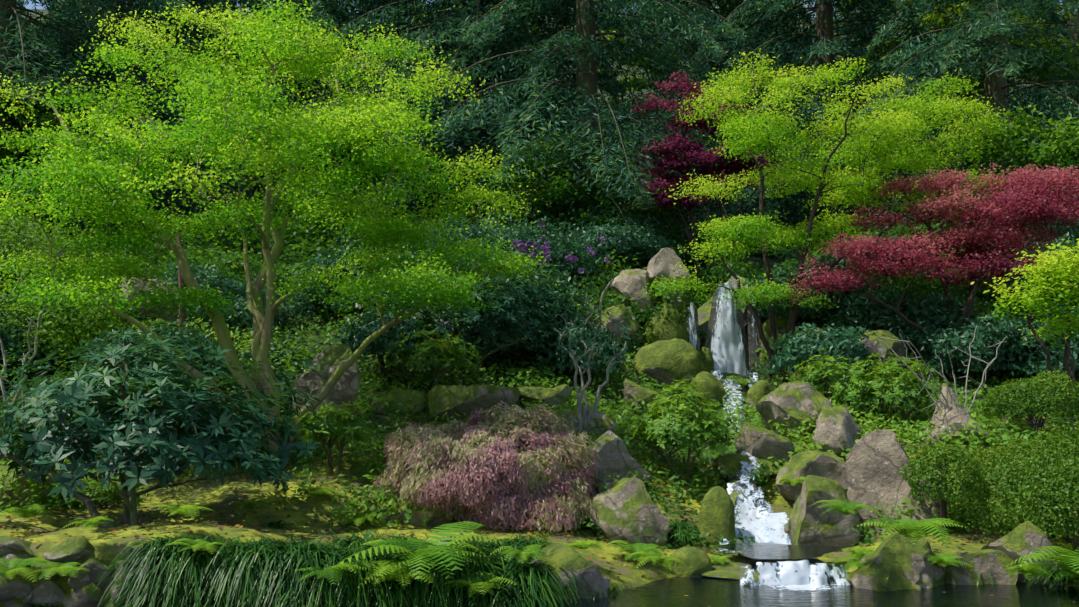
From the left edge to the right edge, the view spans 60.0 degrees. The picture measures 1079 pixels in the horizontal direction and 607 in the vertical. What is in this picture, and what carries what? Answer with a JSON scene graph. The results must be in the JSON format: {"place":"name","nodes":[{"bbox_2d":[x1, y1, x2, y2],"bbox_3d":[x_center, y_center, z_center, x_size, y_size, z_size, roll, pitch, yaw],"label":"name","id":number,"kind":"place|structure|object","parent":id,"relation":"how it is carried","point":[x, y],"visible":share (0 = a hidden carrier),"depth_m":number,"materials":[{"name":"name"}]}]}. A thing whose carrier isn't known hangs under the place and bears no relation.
{"place":"outdoors","nodes":[
{"label":"outdoors","id":0,"kind":"place"},
{"bbox_2d":[0,9,1078,606],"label":"terrain","id":1,"kind":"structure","parent":0,"point":[306,523],"depth_m":11.88,"materials":[{"name":"plant"}]},
{"bbox_2d":[0,567,51,606],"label":"corner rock","id":2,"kind":"object","parent":1,"relation":"on","point":[17,589],"visible":0.4,"depth_m":8.36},
{"bbox_2d":[0,464,67,510],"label":"shrub","id":3,"kind":"object","parent":1,"relation":"on","point":[21,480],"visible":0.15,"depth_m":11.30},
{"bbox_2d":[0,294,73,386],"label":"shrub","id":4,"kind":"object","parent":1,"relation":"on","point":[18,353],"visible":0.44,"depth_m":16.80,"materials":[{"name":"green plant"}]},
{"bbox_2d":[0,227,109,459],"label":"shrub","id":5,"kind":"object","parent":1,"relation":"on","point":[37,325],"visible":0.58,"depth_m":13.17,"materials":[{"name":"green plant"}]},
{"bbox_2d":[0,536,150,606],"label":"rocks","id":6,"kind":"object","parent":1,"relation":"on","point":[49,592],"depth_m":8.51,"materials":[{"name":"stone"}]},
{"bbox_2d":[0,62,155,238],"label":"tree","id":7,"kind":"object","parent":1,"relation":"on","point":[44,116],"visible":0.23,"depth_m":29.60,"materials":[{"name":"green plant"}]},
{"bbox_2d":[0,211,155,289],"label":"shrub","id":8,"kind":"object","parent":1,"relation":"on","point":[21,237],"visible":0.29,"depth_m":19.86,"materials":[{"name":"green plant"}]},
{"bbox_2d":[0,274,161,357],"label":"shrubs","id":9,"kind":"object","parent":1,"relation":"on","point":[95,318],"visible":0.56,"depth_m":17.20,"materials":[{"name":"green plant"}]},
{"bbox_2d":[0,0,180,252],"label":"conifer tree","id":10,"kind":"object","parent":1,"relation":"on","point":[10,18],"visible":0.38,"depth_m":30.59,"materials":[{"name":"green plant"}]},
{"bbox_2d":[35,476,148,512],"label":"shrub","id":11,"kind":"object","parent":1,"relation":"on","point":[106,498],"visible":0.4,"depth_m":11.53,"materials":[{"name":"green plant"}]},
{"bbox_2d":[14,0,265,234],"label":"conifer tree","id":12,"kind":"object","parent":1,"relation":"on","point":[157,8],"visible":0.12,"depth_m":36.24,"materials":[{"name":"green plant"}]},
{"bbox_2d":[119,277,178,321],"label":"rock","id":13,"kind":"object","parent":1,"relation":"on","point":[145,287],"visible":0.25,"depth_m":16.98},
{"bbox_2d":[75,318,239,391],"bbox_3d":[-6.562,1.264,16.016,2.777,2.052,2.663,-5,-8,37],"label":"shrub","id":14,"kind":"object","parent":1,"relation":"on","point":[203,341],"visible":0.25,"depth_m":15.58,"materials":[{"name":"green plant"}]},
{"bbox_2d":[0,332,339,527],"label":"shrub","id":15,"kind":"object","parent":1,"relation":"on","point":[161,441],"visible":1,"depth_m":10.05,"materials":[{"name":"green plant"}]},
{"bbox_2d":[120,260,318,340],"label":"shrubs","id":16,"kind":"object","parent":1,"relation":"on","point":[243,318],"visible":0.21,"depth_m":19.10,"materials":[{"name":"green plant"}]},
{"bbox_2d":[134,0,357,205],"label":"conifer tree","id":17,"kind":"object","parent":1,"relation":"on","point":[238,56],"visible":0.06,"depth_m":43.99,"materials":[{"name":"green plant"}]},
{"bbox_2d":[221,364,296,417],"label":"shrub","id":18,"kind":"object","parent":1,"relation":"on","point":[282,378],"visible":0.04,"depth_m":15.48,"materials":[{"name":"green plant"}]},
{"bbox_2d":[0,0,556,476],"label":"maple tree","id":19,"kind":"object","parent":1,"relation":"on","point":[318,132],"visible":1,"depth_m":13.38,"materials":[{"name":"green plant"}]},
{"bbox_2d":[238,340,320,373],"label":"shrub","id":20,"kind":"object","parent":1,"relation":"on","point":[289,351],"visible":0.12,"depth_m":17.61,"materials":[{"name":"green plant"}]},
{"bbox_2d":[230,165,414,267],"bbox_3d":[-6.084,-2.132,27.189,5.768,3.536,5.480,-6,-9,43],"label":"shrub","id":21,"kind":"object","parent":1,"relation":"on","point":[318,240],"visible":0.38,"depth_m":26.40,"materials":[{"name":"green plant"}]},
{"bbox_2d":[292,344,360,419],"bbox_3d":[-3.416,1.329,15.153,1.315,1.364,0.692,-2,-7,19],"label":"rock","id":22,"kind":"object","parent":1,"relation":"on","point":[330,360],"visible":0.69,"depth_m":14.87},
{"bbox_2d":[296,396,382,474],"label":"shrub","id":23,"kind":"object","parent":1,"relation":"on","point":[353,427],"visible":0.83,"depth_m":12.48,"materials":[{"name":"green plant"}]},
{"bbox_2d":[199,0,515,233],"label":"conifer tree","id":24,"kind":"object","parent":1,"relation":"on","point":[363,7],"visible":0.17,"depth_m":39.96,"materials":[{"name":"green plant"}]},
{"bbox_2d":[285,228,439,312],"bbox_3d":[-3.863,-0.244,20.870,3.587,3.122,3.445,4,-7,-28],"label":"shrub","id":25,"kind":"object","parent":1,"relation":"on","point":[330,259],"visible":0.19,"depth_m":20.24,"materials":[{"name":"green plant"}]},
{"bbox_2d":[328,295,438,384],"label":"shrub","id":26,"kind":"object","parent":1,"relation":"on","point":[369,325],"visible":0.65,"depth_m":16.89,"materials":[{"name":"green plant"}]},
{"bbox_2d":[364,389,427,414],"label":"rock","id":27,"kind":"object","parent":1,"relation":"on","point":[408,393],"visible":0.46,"depth_m":15.89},
{"bbox_2d":[378,494,468,526],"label":"rock","id":28,"kind":"object","parent":1,"relation":"on","point":[417,517],"visible":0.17,"depth_m":11.06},
{"bbox_2d":[369,324,482,389],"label":"shrubs","id":29,"kind":"object","parent":1,"relation":"on","point":[431,360],"visible":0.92,"depth_m":16.54,"materials":[{"name":"green plant"}]},
{"bbox_2d":[373,212,530,256],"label":"shrub","id":30,"kind":"object","parent":1,"relation":"on","point":[474,229],"visible":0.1,"depth_m":24.90,"materials":[{"name":"green plant"}]},
{"bbox_2d":[363,252,568,375],"bbox_3d":[-1.468,0.384,18.379,4.107,2.960,3.360,0,-7,-1],"label":"shrub","id":31,"kind":"object","parent":1,"relation":"on","point":[447,324],"visible":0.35,"depth_m":17.72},
{"bbox_2d":[312,0,619,232],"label":"conifer tree","id":32,"kind":"object","parent":1,"relation":"on","point":[430,31],"visible":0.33,"depth_m":33.08,"materials":[{"name":"green plant"}]},
{"bbox_2d":[428,384,520,420],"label":"rock","id":33,"kind":"object","parent":1,"relation":"on","point":[462,399],"visible":0.75,"depth_m":15.38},
{"bbox_2d":[355,221,610,316],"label":"flowers","id":34,"kind":"object","parent":1,"relation":"on","point":[545,249],"visible":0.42,"depth_m":21.63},
{"bbox_2d":[368,400,599,532],"bbox_3d":[-0.608,2.141,12.168,3.385,1.737,3.078,0,-7,-1],"label":"shrub","id":35,"kind":"object","parent":1,"relation":"on","point":[479,449],"visible":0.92,"depth_m":11.20,"materials":[{"name":"pink plant"}]},
{"bbox_2d":[455,307,565,367],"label":"shrub","id":36,"kind":"object","parent":1,"relation":"on","point":[483,342],"visible":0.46,"depth_m":18.19,"materials":[{"name":"green plant"}]},
{"bbox_2d":[449,258,594,352],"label":"shrubs","id":37,"kind":"object","parent":1,"relation":"on","point":[557,296],"visible":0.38,"depth_m":19.03,"materials":[{"name":"green plant"}]},
{"bbox_2d":[416,0,633,179],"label":"conifer tree","id":38,"kind":"object","parent":1,"relation":"on","point":[604,77],"visible":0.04,"depth_m":49.92,"materials":[{"name":"green plant"}]},
{"bbox_2d":[448,216,612,282],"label":"shrubs","id":39,"kind":"object","parent":1,"relation":"on","point":[562,248],"visible":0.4,"depth_m":22.90,"materials":[{"name":"green plant"}]},
{"bbox_2d":[0,425,1076,606],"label":"leaf litter","id":40,"kind":"object","parent":1,"relation":"on","point":[268,531],"visible":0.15,"depth_m":10.62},
{"bbox_2d":[0,258,1078,554],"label":"ground cover","id":41,"kind":"object","parent":1,"relation":"on","point":[916,432],"visible":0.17,"depth_m":14.59,"materials":[{"name":"green plant"}]},
{"bbox_2d":[0,334,1078,596],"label":"ferns","id":42,"kind":"object","parent":1,"relation":"on","point":[428,554],"visible":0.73,"depth_m":8.68,"materials":[{"name":"green plant"}]},
{"bbox_2d":[1,208,1078,324],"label":"understory","id":43,"kind":"object","parent":1,"relation":"on","point":[204,253],"visible":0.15,"depth_m":23.19,"materials":[{"name":"green plant"}]},
{"bbox_2d":[516,384,570,414],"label":"rock","id":44,"kind":"object","parent":1,"relation":"on","point":[561,394],"visible":0.65,"depth_m":15.64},
{"bbox_2d":[21,479,1078,606],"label":"mondo grass","id":45,"kind":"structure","parent":1,"relation":"on","point":[192,574],"depth_m":8.41,"materials":[{"name":"green plant"}]},
{"bbox_2d":[526,542,610,600],"bbox_3d":[0.203,2.769,9.098,0.829,0.867,0.694,3,-7,-26],"label":"shore rock","id":46,"kind":"object","parent":1,"relation":"on","point":[565,557],"visible":0.65,"depth_m":8.89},
{"bbox_2d":[537,322,629,385],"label":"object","id":47,"kind":"object","parent":1,"relation":"on","point":[564,359],"visible":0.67,"depth_m":17.98,"materials":[{"name":"green plant"}]},
{"bbox_2d":[559,406,615,444],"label":"rock","id":48,"kind":"object","parent":1,"relation":"on","point":[595,420],"visible":0.44,"depth_m":14.15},
{"bbox_2d":[477,128,701,260],"bbox_3d":[1.118,-2.899,28.213,7.478,4.780,6.100,0,-7,-1],"label":"shrub","id":49,"kind":"object","parent":1,"relation":"on","point":[549,198],"visible":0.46,"depth_m":27.91,"materials":[{"name":"green plant"}]},
{"bbox_2d":[549,274,639,435],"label":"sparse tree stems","id":50,"kind":"object","parent":1,"relation":"on","point":[585,419],"visible":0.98,"depth_m":14.04,"materials":[{"name":"green plant"}]},
{"bbox_2d":[408,0,800,270],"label":"conifer tree","id":51,"kind":"object","parent":1,"relation":"on","point":[586,99],"visible":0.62,"depth_m":29.00,"materials":[{"name":"green plant"}]},
{"bbox_2d":[596,304,638,343],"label":"boulder","id":52,"kind":"object","parent":1,"relation":"on","point":[621,310],"visible":0.71,"depth_m":19.98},
{"bbox_2d":[589,430,652,492],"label":"rock","id":53,"kind":"object","parent":1,"relation":"on","point":[610,450],"visible":0.62,"depth_m":12.59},
{"bbox_2d":[557,221,691,272],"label":"shrubs","id":54,"kind":"object","parent":1,"relation":"on","point":[650,248],"visible":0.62,"depth_m":24.35,"materials":[{"name":"green plant"}]},
{"bbox_2d":[531,17,722,140],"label":"tree","id":55,"kind":"object","parent":1,"relation":"on","point":[622,99],"visible":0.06,"depth_m":59.32,"materials":[{"name":"green plant"}]},
{"bbox_2d":[586,475,669,547],"bbox_3d":[1.014,2.586,11.328,0.888,0.994,0.803,3,-7,-22],"label":"rock","id":56,"kind":"object","parent":1,"relation":"on","point":[629,507],"visible":0.83,"depth_m":11.12,"materials":[{"name":"stone"}]},
{"bbox_2d":[610,269,654,313],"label":"boulder","id":57,"kind":"object","parent":1,"relation":"on","point":[629,283],"visible":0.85,"depth_m":20.96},
{"bbox_2d":[623,379,668,414],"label":"boulder","id":58,"kind":"object","parent":1,"relation":"on","point":[631,389],"visible":0.69,"depth_m":17.21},
{"bbox_2d":[646,303,687,342],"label":"boulder","id":59,"kind":"object","parent":1,"relation":"on","point":[664,329],"visible":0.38,"depth_m":20.56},
{"bbox_2d":[632,338,703,396],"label":"boulder","id":60,"kind":"object","parent":1,"relation":"on","point":[667,362],"visible":0.69,"depth_m":19.02,"materials":[{"name":"stone"}]},
{"bbox_2d":[646,247,689,309],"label":"boulder","id":61,"kind":"object","parent":1,"relation":"on","point":[662,261],"visible":0.48,"depth_m":21.64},
{"bbox_2d":[621,376,748,485],"bbox_3d":[2.014,1.887,13.320,1.561,1.732,1.716,4,-8,-33],"label":"shrub","id":62,"kind":"object","parent":1,"relation":"on","point":[685,429],"visible":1,"depth_m":13.06,"materials":[{"name":"green plant"}]},
{"bbox_2d":[666,546,711,577],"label":"boulder","id":63,"kind":"object","parent":1,"relation":"on","point":[697,562],"visible":0.6,"depth_m":10.06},
{"bbox_2d":[617,71,775,286],"bbox_3d":[4.497,-3.311,26.511,4.889,6.138,3.364,0,-7,-1],"label":"maple tree","id":64,"kind":"object","parent":1,"relation":"on","point":[686,162],"visible":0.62,"depth_m":26.26,"materials":[{"name":"purple plant"}]},
{"bbox_2d":[682,371,725,409],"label":"waterfall rock","id":65,"kind":"object","parent":1,"relation":"on","point":[713,387],"visible":0.54,"depth_m":18.73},
{"bbox_2d":[573,0,847,227],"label":"conifer tree","id":66,"kind":"object","parent":1,"relation":"on","point":[724,9],"visible":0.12,"depth_m":44.44,"materials":[{"name":"green plant"}]},
{"bbox_2d":[609,0,813,137],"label":"tree","id":67,"kind":"object","parent":1,"relation":"on","point":[674,55],"depth_m":50.99,"materials":[{"name":"green plant"}]},
{"bbox_2d":[698,486,735,547],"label":"rock","id":68,"kind":"object","parent":1,"relation":"on","point":[717,514],"visible":0.6,"depth_m":11.41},
{"bbox_2d":[685,287,770,522],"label":"waterfall","id":69,"kind":"structure","parent":1,"relation":"on","point":[750,349],"depth_m":21.09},
{"bbox_2d":[697,276,768,343],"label":"cliff rock","id":70,"kind":"object","parent":1,"relation":"on","point":[704,310],"visible":0.04,"depth_m":22.28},
{"bbox_2d":[712,453,778,483],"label":"cascade rock","id":71,"kind":"object","parent":1,"relation":"on","point":[728,462],"visible":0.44,"depth_m":13.43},
{"bbox_2d":[735,422,796,463],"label":"rock","id":72,"kind":"object","parent":1,"relation":"on","point":[760,442],"visible":0.67,"depth_m":13.43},
{"bbox_2d":[701,552,831,580],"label":"ledge rock","id":73,"kind":"object","parent":1,"relation":"on","point":[729,571],"visible":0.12,"depth_m":10.32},
{"bbox_2d":[718,542,841,558],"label":"pool water","id":74,"kind":"structure","parent":73,"relation":"on","point":[762,550],"depth_m":10.46,"materials":[{"name":"black liquid"}]},
{"bbox_2d":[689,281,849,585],"bbox_3d":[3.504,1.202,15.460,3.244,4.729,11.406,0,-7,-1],"label":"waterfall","id":75,"kind":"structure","parent":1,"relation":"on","point":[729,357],"depth_m":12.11,"materials":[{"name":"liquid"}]},
{"bbox_2d":[759,316,799,367],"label":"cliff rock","id":76,"kind":"object","parent":1,"relation":"on","point":[781,324],"visible":0.1,"depth_m":21.00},
{"bbox_2d":[755,381,832,436],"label":"rock","id":77,"kind":"object","parent":1,"relation":"on","point":[791,401],"visible":0.69,"depth_m":14.60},
{"bbox_2d":[776,450,847,500],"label":"rock","id":78,"kind":"object","parent":1,"relation":"on","point":[829,465],"visible":0.75,"depth_m":12.50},
{"bbox_2d":[736,255,894,327],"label":"shrub stems","id":79,"kind":"object","parent":1,"relation":"on","point":[833,295],"visible":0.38,"depth_m":21.29,"materials":[{"name":"green plant"}]},
{"bbox_2d":[754,322,889,389],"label":"shrub stems","id":80,"kind":"object","parent":1,"relation":"on","point":[799,349],"visible":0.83,"depth_m":17.42,"materials":[{"name":"green plant"}]},
{"bbox_2d":[787,475,860,548],"bbox_3d":[3.490,2.649,11.574,0.837,1.044,0.712,0,-7,-1],"label":"rock","id":81,"kind":"object","parent":1,"relation":"on","point":[808,525],"visible":0.75,"depth_m":11.27,"materials":[{"name":"stone"}]},
{"bbox_2d":[636,48,1016,382],"bbox_3d":[6.467,-1.961,20.774,8.593,7.846,5.415,0,-7,-1],"label":"maple tree","id":82,"kind":"object","parent":1,"relation":"on","point":[759,127],"visible":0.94,"depth_m":20.35,"materials":[{"name":"green plant"}]},
{"bbox_2d":[790,348,863,399],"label":"shrub stems","id":83,"kind":"object","parent":1,"relation":"on","point":[813,378],"visible":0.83,"depth_m":15.72,"materials":[{"name":"green plant"}]},
{"bbox_2d":[684,0,983,238],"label":"conifer tree","id":84,"kind":"object","parent":1,"relation":"on","point":[824,46],"visible":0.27,"depth_m":37.71,"materials":[{"name":"green plant"}]},
{"bbox_2d":[812,405,861,460],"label":"rock","id":85,"kind":"object","parent":1,"relation":"on","point":[836,428],"visible":0.71,"depth_m":13.33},
{"bbox_2d":[839,330,907,395],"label":"rock","id":86,"kind":"object","parent":1,"relation":"on","point":[874,344],"visible":0.15,"depth_m":17.67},
{"bbox_2d":[820,351,941,426],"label":"shrub stems","id":87,"kind":"object","parent":1,"relation":"on","point":[902,382],"visible":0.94,"depth_m":14.93,"materials":[{"name":"green plant"}]},
{"bbox_2d":[842,429,939,534],"bbox_3d":[4.421,2.382,11.739,1.159,1.592,0.819,-2,-7,19],"label":"rock","id":88,"kind":"object","parent":1,"relation":"on","point":[875,460],"visible":0.44,"depth_m":11.69,"materials":[{"name":"stone"}]},
{"bbox_2d":[846,533,944,590],"bbox_3d":[3.676,2.823,9.631,1.065,0.888,0.808,6,-9,-42],"label":"shore rock","id":89,"kind":"object","parent":1,"relation":"on","point":[910,567],"visible":0.67,"depth_m":9.45,"materials":[{"name":"stone"}]},
{"bbox_2d":[813,288,999,346],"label":"shrub stems","id":90,"kind":"object","parent":1,"relation":"on","point":[917,309],"visible":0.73,"depth_m":19.44,"materials":[{"name":"green plant"}]},
{"bbox_2d":[793,0,1023,187],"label":"conifer tree","id":91,"kind":"object","parent":1,"relation":"on","point":[887,69],"visible":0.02,"depth_m":48.19,"materials":[{"name":"green plant"}]},
{"bbox_2d":[781,209,1049,311],"bbox_3d":[9.729,-0.239,24.205,6.902,4.397,5.669,-5,-8,36],"label":"shrub","id":92,"kind":"object","parent":1,"relation":"on","point":[900,230],"visible":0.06,"depth_m":24.05,"materials":[{"name":"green plant"}]},
{"bbox_2d":[782,162,1078,354],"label":"maple tree","id":93,"kind":"object","parent":1,"relation":"on","point":[1028,198],"visible":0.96,"depth_m":18.88,"materials":[{"name":"red plant"}]},
{"bbox_2d":[876,326,1006,413],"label":"bare shrub branches","id":94,"kind":"object","parent":1,"relation":"on","point":[955,390],"visible":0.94,"depth_m":13.87,"materials":[{"name":"grey plant"}]},
{"bbox_2d":[897,440,989,533],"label":"clipped shrub stems","id":95,"kind":"object","parent":1,"relation":"on","point":[946,454],"visible":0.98,"depth_m":10.98,"materials":[{"name":"green plant"}]},
{"bbox_2d":[822,0,1078,241],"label":"conifer tree","id":96,"kind":"object","parent":1,"relation":"on","point":[994,45],"visible":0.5,"depth_m":31.44,"materials":[{"name":"green plant"}]},
{"bbox_2d":[920,383,995,447],"bbox_3d":[6.262,1.823,14.055,1.281,1.254,1.089,0,-7,-1],"label":"rock","id":97,"kind":"object","parent":1,"relation":"on","point":[956,415],"visible":0.52,"depth_m":13.67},
{"bbox_2d":[847,0,1078,225],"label":"tree","id":98,"kind":"object","parent":1,"relation":"on","point":[1039,76],"visible":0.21,"depth_m":34.95,"materials":[{"name":"green plant"}]},
{"bbox_2d":[941,548,1017,584],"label":"shore rock","id":99,"kind":"object","parent":1,"relation":"on","point":[995,562],"visible":0.42,"depth_m":9.65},
{"bbox_2d":[907,310,1064,378],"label":"shrub stems","id":100,"kind":"object","parent":1,"relation":"on","point":[953,340],"visible":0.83,"depth_m":17.80,"materials":[{"name":"green plant"}]},
{"bbox_2d":[935,437,1078,537],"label":"clipped shrub stems","id":101,"kind":"object","parent":1,"relation":"on","point":[1002,465],"visible":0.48,"depth_m":10.99,"materials":[{"name":"green plant"}]},
{"bbox_2d":[939,98,1078,245],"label":"tree","id":102,"kind":"object","parent":1,"relation":"on","point":[1065,153],"visible":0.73,"depth_m":26.66,"materials":[{"name":"green plant"}]},
{"bbox_2d":[951,0,1078,225],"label":"conifer tree","id":103,"kind":"object","parent":1,"relation":"on","point":[1075,20],"visible":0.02,"depth_m":41.61,"materials":[{"name":"green plant"}]},
{"bbox_2d":[981,521,1062,583],"bbox_3d":[5.044,2.809,9.845,0.646,1.018,0.788,6,-9,-42],"label":"shore rock","id":104,"kind":"object","parent":1,"relation":"on","point":[1023,539],"visible":0.4,"depth_m":9.69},
{"bbox_2d":[967,232,1078,296],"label":"shrub","id":105,"kind":"object","parent":1,"relation":"on","point":[1042,246],"visible":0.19,"depth_m":22.69,"materials":[{"name":"green plant"}]},
{"bbox_2d":[970,238,1078,429],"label":"maple tree","id":106,"kind":"object","parent":1,"relation":"on","point":[1058,272],"visible":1,"depth_m":14.96,"materials":[{"name":"green plant"}]},
{"bbox_2d":[975,370,1078,443],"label":"clipped shrubs","id":107,"kind":"object","parent":1,"relation":"on","point":[1027,403],"visible":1,"depth_m":13.68,"materials":[{"name":"green plant"}]},
{"bbox_2d":[986,301,1078,388],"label":"shrub stems","id":108,"kind":"object","parent":1,"relation":"on","point":[1055,351],"visible":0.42,"depth_m":17.62,"materials":[{"name":"green plant"}]},
{"bbox_2d":[995,423,1078,554],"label":"clipped shrub stems","id":109,"kind":"object","parent":1,"relation":"on","point":[1071,456],"visible":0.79,"depth_m":10.44,"materials":[{"name":"green plant"}]},
{"bbox_2d":[319,572,1078,606],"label":"pond water","id":110,"kind":"structure","parent":0,"point":[698,591],"depth_m":8.98,"materials":[{"name":"black liquid"}]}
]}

